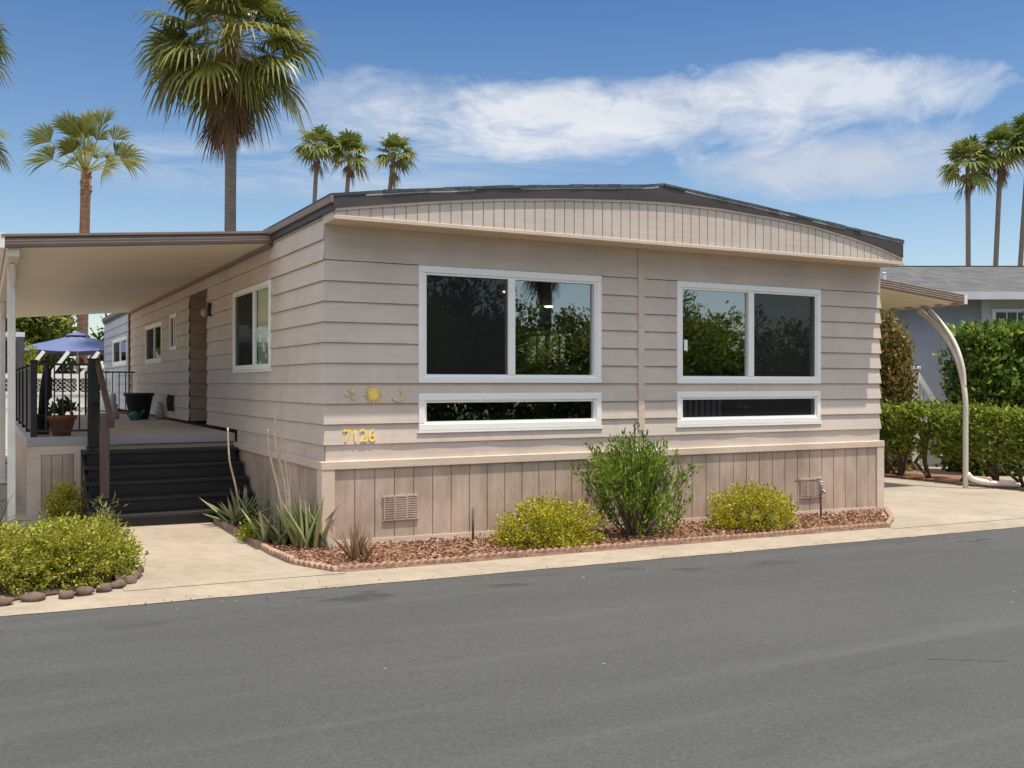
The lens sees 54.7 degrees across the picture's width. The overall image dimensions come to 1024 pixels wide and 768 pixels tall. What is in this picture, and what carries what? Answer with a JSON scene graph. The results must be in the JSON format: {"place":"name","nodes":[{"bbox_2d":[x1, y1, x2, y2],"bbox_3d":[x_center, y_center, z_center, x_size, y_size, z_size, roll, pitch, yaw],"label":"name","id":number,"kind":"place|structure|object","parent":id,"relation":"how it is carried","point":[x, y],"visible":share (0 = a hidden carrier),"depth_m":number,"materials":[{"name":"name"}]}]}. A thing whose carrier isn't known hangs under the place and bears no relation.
{"place":"outdoors","nodes":[
{"label":"outdoors","id":0,"kind":"place"},
{"bbox_2d":[0,514,82,529],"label":"side yard gravel","id":1,"kind":"structure","parent":0,"point":[23,517],"depth_m":11.04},
{"bbox_2d":[0,492,37,527],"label":"grass clump","id":2,"kind":"object","parent":1,"relation":"on","point":[11,516],"visible":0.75,"depth_m":9.94,"materials":[{"name":"green plant"}]},
{"bbox_2d":[38,477,84,521],"bbox_3d":[-4.984,1.310,11.040,0.552,0.564,0.540,0,0,-28],"label":"shrub","id":3,"kind":"object","parent":1,"relation":"on","point":[63,491],"visible":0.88,"depth_m":10.98,"materials":[{"name":"green plant"}]},
{"bbox_2d":[0,231,273,527],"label":"patio awning","id":4,"kind":"object","parent":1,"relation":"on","point":[50,274],"visible":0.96,"depth_m":11.65,"materials":[{"name":"white paint"}]},
{"bbox_2d":[0,551,116,598],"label":"planting bed","id":5,"kind":"object","parent":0,"point":[49,590],"depth_m":7.31,"materials":[{"name":"soil"}]},
{"bbox_2d":[0,518,73,595],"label":"boxwood bush","id":6,"kind":"object","parent":5,"relation":"on","point":[10,541],"visible":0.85,"depth_m":7.25,"materials":[{"name":"green plant"}]},
{"bbox_2d":[2,510,148,590],"bbox_3d":[-3.457,1.291,7.799,1.068,0.587,1.452,0,0,-28],"label":"boxwood bush","id":7,"kind":"object","parent":5,"relation":"on","point":[95,544],"visible":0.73,"depth_m":7.54,"materials":[{"name":"green plant"}]},
{"bbox_2d":[109,393,118,418],"bbox_3d":[-7.096,0.385,17.605,0.220,0.460,0.214,0,0,-28],"label":"deck statue","id":8,"kind":"object","parent":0,"point":[113,398],"visible":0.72,"depth_m":17.56,"materials":[{"name":"grey stone"}]},
{"bbox_2d":[113,522,344,590],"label":"walkway","id":9,"kind":"structure","parent":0,"point":[179,555],"depth_m":8.60,"materials":[{"name":"concrete"}]},
{"bbox_2d":[86,492,127,526],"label":"weedy shrub","id":10,"kind":"object","parent":9,"relation":"on","point":[105,511],"visible":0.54,"depth_m":10.33,"materials":[{"name":"green plant"}]},
{"bbox_2d":[124,575,136,583],"bbox_3d":[-2.918,1.509,7.562,0.096,0.097,0.108,0,0,0],"label":"edging stone","id":11,"kind":"object","parent":9,"relation":"on","point":[130,579],"visible":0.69,"depth_m":7.54,"materials":[{"name":"brown stone"}]},
{"bbox_2d":[128,571,140,579],"bbox_3d":[-2.952,1.506,7.726,0.096,0.082,0.147,0,0,1],"label":"edging stone","id":12,"kind":"object","parent":9,"relation":"on","point":[137,575],"visible":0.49,"depth_m":7.71,"materials":[{"name":"brown stone"}]},
{"bbox_2d":[131,568,141,576],"bbox_3d":[-2.979,1.508,7.842,0.101,0.090,0.153,0,0,-15],"label":"edging stone","id":13,"kind":"object","parent":9,"relation":"on","point":[138,570],"visible":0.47,"depth_m":7.83,"materials":[{"name":"stone"}]},
{"bbox_2d":[213,519,227,528],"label":"edging length","id":14,"kind":"object","parent":9,"relation":"on","point":[222,524],"visible":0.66,"depth_m":10.65,"materials":[{"name":"concrete"}]},
{"bbox_2d":[225,524,242,535],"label":"edging length","id":15,"kind":"object","parent":9,"relation":"on","point":[230,528],"visible":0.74,"depth_m":10.26,"materials":[{"name":"concrete"}]},
{"bbox_2d":[238,532,253,543],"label":"edging length","id":16,"kind":"object","parent":9,"relation":"on","point":[250,539],"visible":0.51,"depth_m":9.62,"materials":[{"name":"concrete"}]},
{"bbox_2d":[252,539,272,553],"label":"edging length","id":17,"kind":"object","parent":9,"relation":"on","point":[261,545],"visible":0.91,"depth_m":9.18,"materials":[{"name":"concrete"}]},
{"bbox_2d":[268,548,294,563],"bbox_3d":[-2.030,1.523,8.712,0.055,0.091,0.572,2,-1,-33],"label":"edging length","id":18,"kind":"object","parent":9,"relation":"on","point":[279,554],"visible":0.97,"depth_m":8.68,"materials":[{"name":"concrete"}]},
{"bbox_2d":[291,559,337,571],"bbox_3d":[-1.655,1.538,8.294,0.549,0.091,0.055,0,2,38],"label":"edging length","id":19,"kind":"object","parent":9,"relation":"on","point":[317,565],"visible":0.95,"depth_m":8.26,"materials":[{"name":"concrete"}]},
{"bbox_2d":[0,387,1015,588],"bbox_3d":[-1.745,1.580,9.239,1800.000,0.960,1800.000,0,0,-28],"label":"ground","id":20,"kind":"structure","parent":0,"point":[20,508],"depth_m":13.18,"materials":[{"name":"beige concrete"}]},
{"bbox_2d":[0,129,15,174],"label":"fan palm","id":21,"kind":"object","parent":20,"relation":"on","point":[4,150],"visible":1,"depth_m":35.38,"materials":[{"name":"green plant"}]},
{"bbox_2d":[0,16,16,89],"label":"fan palm","id":22,"kind":"object","parent":20,"relation":"on","point":[3,46],"visible":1,"depth_m":35.70,"materials":[{"name":"green plant"}]},
{"bbox_2d":[1,262,88,388],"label":"garden tree","id":23,"kind":"object","parent":20,"relation":"on","point":[43,328],"visible":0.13,"depth_m":35.29,"materials":[{"name":"green plant"}]},
{"bbox_2d":[6,328,103,391],"bbox_3d":[-14.539,0.076,35.327,16.942,4.425,1.763,0,0,-28],"label":"garden hedge","id":24,"kind":"object","parent":20,"relation":"on","point":[67,359],"visible":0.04,"depth_m":34.60,"materials":[{"name":"green plant"}]},
{"bbox_2d":[88,313,106,373],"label":"garden tree","id":25,"kind":"object","parent":20,"relation":"on","point":[99,333],"visible":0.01,"depth_m":43.74,"materials":[{"name":"green plant"}]},
{"bbox_2d":[16,414,234,515],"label":"deck","id":26,"kind":"structure","parent":20,"relation":"on","point":[39,463],"depth_m":11.84,"materials":[{"name":"grey wood"}]},
{"bbox_2d":[37,365,51,433],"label":"potted cactus","id":27,"kind":"object","parent":26,"relation":"on","point":[41,417],"visible":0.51,"depth_m":12.10,"materials":[{"name":"plant"}]},
{"bbox_2d":[44,395,81,435],"bbox_3d":[-5.359,0.367,11.800,0.372,0.496,0.377,0,0,43],"label":"potted plant","id":28,"kind":"object","parent":26,"relation":"on","point":[58,419],"visible":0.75,"depth_m":11.71,"materials":[{"name":"green plant"}]},
{"bbox_2d":[16,358,134,447],"bbox_3d":[-6.588,0.225,15.734,2.265,1.050,8.980,0,0,-28],"label":"deck railing","id":29,"kind":"object","parent":26,"relation":"on","point":[26,396],"visible":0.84,"depth_m":11.56,"materials":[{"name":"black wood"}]},
{"bbox_2d":[127,410,144,419],"bbox_3d":[-6.378,0.524,16.798,0.304,0.182,0.156,0,0,-28],"label":"watering can","id":30,"kind":"object","parent":26,"relation":"on","point":[135,415],"visible":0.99,"depth_m":16.74,"materials":[{"name":"teal plastic"}]},
{"bbox_2d":[123,393,154,419],"bbox_3d":[-6.496,0.385,17.245,0.516,0.460,0.516,0,0,-28],"label":"planter tub","id":31,"kind":"object","parent":26,"relation":"on","point":[139,402],"visible":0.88,"depth_m":17.08,"materials":[{"name":"black plastic"}]},
{"bbox_2d":[155,402,163,419],"bbox_3d":[-6.076,0.465,17.073,0.150,0.300,0.146,0,0,-28],"label":"water jug","id":32,"kind":"object","parent":26,"relation":"on","point":[159,413],"visible":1,"depth_m":17.02,"materials":[{"name":"plastic"}]},
{"bbox_2d":[81,360,258,526],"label":"stairs","id":33,"kind":"structure","parent":20,"relation":"on","point":[175,468],"depth_m":11.25,"materials":[{"name":"black wood"}]},
{"bbox_2d":[289,123,339,202],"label":"fan palm","id":34,"kind":"object","parent":20,"relation":"on","point":[316,153],"visible":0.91,"depth_m":84.74,"materials":[{"name":"green plant"}]},
{"bbox_2d":[325,128,372,191],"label":"fan palm","id":35,"kind":"object","parent":20,"relation":"on","point":[349,144],"visible":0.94,"depth_m":84.46,"materials":[{"name":"green plant"}]},
{"bbox_2d":[372,132,419,188],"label":"fan palm","id":36,"kind":"object","parent":20,"relation":"on","point":[392,144],"visible":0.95,"depth_m":84.78,"materials":[{"name":"green plant"}]},
{"bbox_2d":[102,183,903,548],"bbox_3d":[-2.971,-0.150,19.184,7.505,4.001,19.500,0,0,-28],"label":"mobile home","id":37,"kind":"object","parent":20,"relation":"on","point":[722,341],"visible":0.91,"depth_m":10.77,"materials":[{"name":"paint"}]},
{"bbox_2d":[112,336,127,366],"bbox_3d":[-9.117,-0.748,23.044,0.060,0.644,2.724,0,0,-28],"label":"window","id":38,"kind":"structure","parent":37,"relation":"in","point":[119,346],"depth_m":22.97,"materials":[{"name":"white plastic"}]},
{"bbox_2d":[145,321,162,363],"bbox_3d":[-6.667,-0.750,18.457,0.060,0.737,2.024,0,0,-28],"label":"window","id":39,"kind":"structure","parent":37,"relation":"in","point":[150,331],"depth_m":18.62,"materials":[{"name":"white plastic"}]},
{"bbox_2d":[166,394,173,410],"bbox_3d":[-5.711,0.308,16.531,0.088,0.292,0.215,0,0,-28],"label":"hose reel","id":40,"kind":"object","parent":37,"relation":"attached to","point":[170,402],"visible":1,"depth_m":16.47,"materials":[{"name":"black plastic"}]},
{"bbox_2d":[169,313,177,349],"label":"window","id":41,"kind":"structure","parent":37,"relation":"in","point":[173,317],"depth_m":16.49,"materials":[{"name":"white plastic"}]},
{"bbox_2d":[232,279,272,372],"bbox_3d":[-3.080,-0.648,11.740,0.060,1.014,1.854,0,0,-28],"label":"window","id":42,"kind":"structure","parent":37,"relation":"in","point":[244,300],"depth_m":11.88,"materials":[{"name":"white plastic"}]},
{"bbox_2d":[345,388,354,399],"bbox_3d":[-1.524,0.093,9.328,0.112,0.118,0.007,0,-5,-28],"label":"star ornament","id":43,"kind":"object","parent":37,"relation":"attached to","point":[352,391],"visible":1,"depth_m":9.33,"materials":[{"name":"gold metal"}]},
{"bbox_2d":[364,385,381,403],"bbox_3d":[-1.321,0.098,9.436,0.200,0.200,0.006,0,-6,-28],"label":"sun ornament","id":44,"kind":"object","parent":37,"relation":"attached to","point":[373,394],"visible":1,"depth_m":9.43,"materials":[{"name":"gold metal"}]},
{"bbox_2d":[393,389,403,401],"bbox_3d":[-1.094,0.104,9.557,0.122,0.131,0.006,0,-6,-28],"label":"moon ornament","id":45,"kind":"object","parent":37,"relation":"attached to","point":[400,398],"visible":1,"depth_m":9.56,"materials":[{"name":"gold metal"}]},
{"bbox_2d":[416,265,601,382],"bbox_3d":[0.002,-0.586,10.209,2.124,1.152,0.116,0,0,-28],"label":"window","id":46,"kind":"structure","parent":37,"relation":"in","point":[466,326],"depth_m":9.97,"materials":[{"name":"black glass"}]},
{"bbox_2d":[417,393,602,432],"bbox_3d":[0.003,0.287,10.207,2.148,0.384,0.119,0,0,-28],"label":"window","id":47,"kind":"structure","parent":37,"relation":"in","point":[595,398],"depth_m":10.13,"materials":[{"name":"white plastic"}]},
{"bbox_2d":[525,329,564,366],"bbox_3d":[0.714,-0.710,20.075,0.116,0.720,1.700,0,0,-28],"label":"window","id":48,"kind":"structure","parent":37,"relation":"in","point":[547,334],"depth_m":20.09,"materials":[{"name":"glass"}]},
{"bbox_2d":[676,281,820,383],"bbox_3d":[2.803,-0.584,11.704,2.198,1.157,0.116,0,0,-28],"label":"window","id":49,"kind":"structure","parent":37,"relation":"in","point":[783,324],"depth_m":11.83,"materials":[{"name":"white plastic"}]},
{"bbox_2d":[676,391,821,426],"bbox_3d":[2.804,0.289,11.703,2.222,0.401,0.119,0,0,-28],"label":"window","id":50,"kind":"structure","parent":37,"relation":"in","point":[694,409],"depth_m":11.64,"materials":[{"name":"white plastic"}]},
{"bbox_2d":[531,335,564,362],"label":"carport hedge","id":51,"kind":"object","parent":20,"relation":"on","point":[541,356],"visible":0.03,"depth_m":30.55,"materials":[{"name":"green plant"}]},
{"bbox_2d":[936,133,1004,265],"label":"fan palm","id":52,"kind":"object","parent":20,"relation":"on","point":[960,152],"visible":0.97,"depth_m":69.81,"materials":[{"name":"green plant"}]},
{"bbox_2d":[967,120,1023,265],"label":"fan palm","id":53,"kind":"object","parent":20,"relation":"on","point":[1001,135],"visible":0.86,"depth_m":69.85,"materials":[{"name":"green plant"}]},
{"bbox_2d":[997,112,1023,265],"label":"fan palm","id":54,"kind":"object","parent":20,"relation":"on","point":[1018,122],"visible":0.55,"depth_m":69.94,"materials":[{"name":"green plant"}]},
{"bbox_2d":[0,527,1023,767],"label":"road","id":55,"kind":"structure","parent":0,"point":[821,656],"depth_m":5.36,"materials":[{"name":"grey asphalt"}]},
{"bbox_2d":[0,518,1023,615],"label":"kerb strip","id":56,"kind":"object","parent":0,"point":[95,599],"visible":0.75,"depth_m":8.32,"materials":[{"name":"concrete"}]},
{"bbox_2d":[0,596,14,606],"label":"edging stone","id":57,"kind":"object","parent":56,"relation":"on","point":[5,601],"visible":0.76,"depth_m":6.75,"materials":[{"name":"brown stone"}]},
{"bbox_2d":[19,591,45,601],"bbox_3d":[-3.345,1.502,6.923,0.136,0.095,0.125,0,0,5],"label":"edging stone","id":58,"kind":"object","parent":56,"relation":"on","point":[34,596],"visible":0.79,"depth_m":6.89,"materials":[{"name":"brown stone"}]},
{"bbox_2d":[58,590,73,599],"bbox_3d":[-3.159,1.500,7.020,0.106,0.079,0.104,0,0,-39],"label":"edging stone","id":59,"kind":"object","parent":56,"relation":"on","point":[65,594],"visible":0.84,"depth_m":6.99,"materials":[{"name":"brown stone"}]},
{"bbox_2d":[74,586,94,596],"bbox_3d":[-3.079,1.505,7.135,0.093,0.102,0.137,0,0,35],"label":"edging stone","id":60,"kind":"object","parent":56,"relation":"on","point":[84,591],"visible":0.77,"depth_m":7.10,"materials":[{"name":"brown stone"}]},
{"bbox_2d":[96,582,112,592],"bbox_3d":[-2.991,1.504,7.260,0.109,0.094,0.130,0,0,25],"label":"edging stone","id":61,"kind":"object","parent":56,"relation":"on","point":[103,587],"visible":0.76,"depth_m":7.22,"materials":[{"name":"brown stone"}]},
{"bbox_2d":[110,579,126,588],"bbox_3d":[-2.947,1.503,7.412,0.098,0.082,0.158,0,0,-3],"label":"edging stone","id":62,"kind":"object","parent":56,"relation":"on","point":[118,583],"visible":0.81,"depth_m":7.37,"materials":[{"name":"brown stone"}]},
{"bbox_2d":[338,560,404,571],"bbox_3d":[-1.168,1.538,8.258,0.578,0.091,0.054,1,-2,-27],"label":"edging length","id":63,"kind":"object","parent":56,"relation":"on","point":[373,566],"visible":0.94,"depth_m":8.24,"materials":[{"name":"concrete"}]},
{"bbox_2d":[405,556,466,566],"bbox_3d":[-0.651,1.547,8.535,0.578,0.091,0.054,1,0,-29],"label":"edging length","id":64,"kind":"object","parent":56,"relation":"on","point":[433,561],"visible":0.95,"depth_m":8.51,"materials":[{"name":"concrete"}]},
{"bbox_2d":[467,550,525,561],"bbox_3d":[-0.137,1.545,8.817,0.578,0.091,0.055,1,0,-29],"label":"edging length","id":65,"kind":"object","parent":56,"relation":"on","point":[495,556],"visible":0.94,"depth_m":8.79,"materials":[{"name":"concrete"}]},
{"bbox_2d":[525,546,580,556],"bbox_3d":[0.377,1.552,9.100,0.578,0.091,0.055,1,-1,-29],"label":"edging length","id":66,"kind":"object","parent":56,"relation":"on","point":[550,551],"visible":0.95,"depth_m":9.07,"materials":[{"name":"concrete"}]},
{"bbox_2d":[580,542,632,552],"bbox_3d":[0.893,1.562,9.379,0.578,0.091,0.054,1,-2,-28],"label":"edging length","id":67,"kind":"object","parent":56,"relation":"on","point":[606,547],"visible":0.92,"depth_m":9.36,"materials":[{"name":"concrete"}]},
{"bbox_2d":[631,538,680,547],"bbox_3d":[1.405,1.567,9.665,0.578,0.091,0.054,1,-2,-29],"label":"edging length","id":68,"kind":"object","parent":56,"relation":"on","point":[657,542],"visible":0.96,"depth_m":9.64,"materials":[{"name":"concrete"}]},
{"bbox_2d":[680,535,726,543],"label":"edging length","id":69,"kind":"object","parent":56,"relation":"on","point":[700,539],"visible":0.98,"depth_m":9.92,"materials":[{"name":"concrete"}]},
{"bbox_2d":[726,532,769,540],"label":"edging length","id":70,"kind":"object","parent":56,"relation":"on","point":[748,536],"visible":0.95,"depth_m":10.20,"materials":[{"name":"concrete"}]},
{"bbox_2d":[769,529,811,536],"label":"edging length","id":71,"kind":"object","parent":56,"relation":"on","point":[789,532],"visible":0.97,"depth_m":10.47,"materials":[{"name":"concrete"}]},
{"bbox_2d":[811,525,850,533],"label":"edging length","id":72,"kind":"object","parent":56,"relation":"on","point":[826,529],"visible":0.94,"depth_m":10.76,"materials":[{"name":"concrete"}]},
{"bbox_2d":[850,522,887,530],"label":"edging length","id":73,"kind":"object","parent":56,"relation":"on","point":[864,526],"visible":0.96,"depth_m":11.04,"materials":[{"name":"concrete"}]},
{"bbox_2d":[0,0,1023,385],"label":"sky","id":74,"kind":"structure","parent":0,"point":[844,112],"materials":[{"name":"blue"}]},
{"bbox_2d":[228,508,887,567],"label":"bark mulch","id":75,"kind":"object","parent":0,"point":[611,535],"visible":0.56,"depth_m":9.59,"materials":[{"name":"brown wood"}]},
{"bbox_2d":[200,428,272,525],"bbox_3d":[-2.954,1.001,10.729,0.772,1.062,0.817,0,0,-28],"label":"aloe","id":76,"kind":"object","parent":75,"relation":"on","point":[235,514],"visible":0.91,"depth_m":10.72,"materials":[{"name":"green plant"}]},
{"bbox_2d":[234,515,273,542],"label":"groundcover plant","id":77,"kind":"object","parent":75,"relation":"on","point":[248,531],"visible":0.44,"depth_m":9.67,"materials":[{"name":"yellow plant"}]},
{"bbox_2d":[241,414,295,545],"bbox_3d":[-2.265,0.910,9.553,0.695,1.242,0.604,0,0,16],"label":"aloe","id":78,"kind":"object","parent":75,"relation":"on","point":[266,534],"visible":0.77,"depth_m":9.46,"materials":[{"name":"green plant"}]},
{"bbox_2d":[272,495,338,549],"bbox_3d":[-1.968,1.272,9.254,0.615,0.519,0.653,0,0,-28],"label":"aloe","id":79,"kind":"object","parent":75,"relation":"on","point":[305,531],"visible":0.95,"depth_m":9.13,"materials":[{"name":"green plant"}]},
{"bbox_2d":[331,518,375,560],"bbox_3d":[-1.359,1.344,8.639,0.435,0.374,0.367,0,0,3],"label":"aloe","id":80,"kind":"object","parent":75,"relation":"on","point":[359,547],"visible":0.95,"depth_m":8.59,"materials":[{"name":"beige plant"}]},
{"bbox_2d":[472,508,473,540],"bbox_3d":[-0.387,1.403,9.817,0.022,0.350,0.022,0,0,39],"label":"riser pipe","id":81,"kind":"object","parent":75,"relation":"on","point":[472,524],"visible":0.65,"depth_m":9.81,"materials":[{"name":"beige metal"}]},
{"bbox_2d":[483,490,612,549],"bbox_3d":[0.343,1.312,9.617,1.020,0.596,1.100,0,0,28],"label":"golden shrub","id":82,"kind":"object","parent":75,"relation":"on","point":[559,530],"visible":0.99,"depth_m":9.45,"materials":[{"name":"yellow plant"}]},
{"bbox_2d":[567,422,702,539],"bbox_3d":[1.321,1.020,10.221,1.377,1.311,1.035,0,0,-16],"label":"tall shrub","id":83,"kind":"object","parent":75,"relation":"on","point":[614,480],"visible":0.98,"depth_m":10.06,"materials":[{"name":"green plant"}]},
{"bbox_2d":[700,476,804,532],"bbox_3d":[2.654,1.335,10.940,1.130,0.644,1.060,0,0,16],"label":"golden shrub","id":84,"kind":"object","parent":75,"relation":"on","point":[731,518],"visible":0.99,"depth_m":10.77,"materials":[{"name":"yellow plant"}]},
{"bbox_2d":[795,479,825,519],"bbox_3d":[3.499,1.379,11.668,0.395,0.504,0.109,0,0,-10],"label":"standpipe","id":85,"kind":"object","parent":75,"relation":"on","point":[821,490],"visible":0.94,"depth_m":11.70,"materials":[{"name":"metal"}]},
{"bbox_2d":[883,477,1023,527],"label":"driveway","id":86,"kind":"structure","parent":0,"point":[912,503],"depth_m":13.69,"materials":[{"name":"concrete"}]},
{"bbox_2d":[552,278,1020,488],"bbox_3d":[3.113,-0.038,20.618,4.641,3.442,13.022,0,0,-28],"label":"carport awning","id":87,"kind":"object","parent":86,"relation":"on","point":[895,296],"visible":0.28,"depth_m":15.88,"materials":[{"name":"white paint"}]},
{"bbox_2d":[884,507,890,514],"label":"edging length","id":88,"kind":"object","parent":86,"relation":"on","point":[886,509],"visible":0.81,"depth_m":12.49,"materials":[{"name":"concrete"}]},
{"bbox_2d":[886,517,892,526],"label":"edging length","id":89,"kind":"object","parent":86,"relation":"on","point":[889,520],"visible":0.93,"depth_m":11.36,"materials":[{"name":"concrete"}]},
{"bbox_2d":[887,512,893,520],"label":"edging length","id":90,"kind":"object","parent":86,"relation":"on","point":[889,514],"visible":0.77,"depth_m":12.00,"materials":[{"name":"concrete"}]},
{"bbox_2d":[884,471,1023,490],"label":"hedge bed","id":91,"kind":"object","parent":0,"point":[937,477],"depth_m":17.63,"materials":[{"name":"brown soil"}]},
{"bbox_2d":[878,311,920,470],"bbox_3d":[7.487,0.140,19.782,1.275,3.501,1.318,0,0,-28],"label":"brown shrub","id":92,"kind":"object","parent":91,"relation":"on","point":[896,372],"visible":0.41,"depth_m":19.50,"materials":[{"name":"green plant"}]},
{"bbox_2d":[879,394,1023,486],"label":"hedge","id":93,"kind":"object","parent":91,"relation":"on","point":[918,410],"visible":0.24,"depth_m":17.01,"materials":[{"name":"green plant"}]},
{"bbox_2d":[912,466,1023,480],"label":"neighbour yard","id":94,"kind":"structure","parent":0,"point":[934,469],"depth_m":19.09,"materials":[{"name":"brown soil"}]},
{"bbox_2d":[893,366,953,465],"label":"porch steps","id":95,"kind":"structure","parent":94,"relation":"on","point":[932,460],"depth_m":20.52,"materials":[{"name":"white plastic"}]},
{"bbox_2d":[880,266,1023,443],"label":"neighbour house","id":96,"kind":"structure","parent":94,"relation":"on","point":[992,293],"depth_m":22.88,"materials":[{"name":"grey"}]},
{"bbox_2d":[992,309,1023,344],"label":"window","id":97,"kind":"structure","parent":96,"relation":"in","point":[996,313],"depth_m":22.79,"materials":[{"name":"white plastic"}]},
{"bbox_2d":[929,311,1023,476],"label":"tall hedge","id":98,"kind":"object","parent":94,"relation":"on","point":[994,369],"visible":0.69,"depth_m":18.51,"materials":[{"name":"green plant"}]},
{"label":"rear patio","id":99,"kind":"structure","parent":0,"visible":0},
{"bbox_2d":[5,332,24,391],"bbox_3d":[-14.623,0.130,24.758,4.300,2.840,2.690,0,0,-28],"label":"patio shelter","id":100,"kind":"object","parent":99,"relation":"on","point":[20,349],"visible":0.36,"depth_m":24.56,"materials":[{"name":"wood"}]},
{"bbox_2d":[25,339,42,391],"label":"yellow bush","id":101,"kind":"object","parent":99,"relation":"on","point":[29,355],"visible":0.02,"depth_m":26.77,"materials":[{"name":"green plant"}]},
{"bbox_2d":[5,369,115,449],"bbox_3d":[-11.719,0.600,22.618,5.422,1.900,0.150,0,0,-28],"label":"white fence","id":102,"kind":"object","parent":99,"relation":"on","point":[75,396],"visible":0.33,"depth_m":23.33,"materials":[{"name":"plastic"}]},
{"bbox_2d":[25,331,103,373],"bbox_3d":[-13.127,-0.020,29.916,4.065,3.140,4.065,0,0,-17],"label":"patio umbrella","id":103,"kind":"object","parent":99,"relation":"on","point":[77,343],"visible":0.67,"depth_m":29.12,"materials":[{"name":"blue fabric"}]},
{"bbox_2d":[35,350,103,391],"bbox_3d":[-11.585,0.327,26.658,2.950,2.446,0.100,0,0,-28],"label":"pergola","id":104,"kind":"object","parent":99,"relation":"on","point":[63,357],"visible":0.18,"depth_m":26.45,"materials":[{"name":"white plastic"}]},
{"bbox_2d":[19,105,153,391],"bbox_3d":[-13.820,-3.788,32.023,4.447,10.680,2.631,0,0,0],"label":"fan palm","id":105,"kind":"object","parent":99,"relation":"on","point":[75,129],"visible":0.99,"depth_m":31.92,"materials":[{"name":"green plant"}]},
{"bbox_2d":[127,0,325,230],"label":"fan palm","id":106,"kind":"object","parent":99,"relation":"on","point":[227,89],"visible":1,"depth_m":28.68,"materials":[{"name":"green plant"}]}
]}

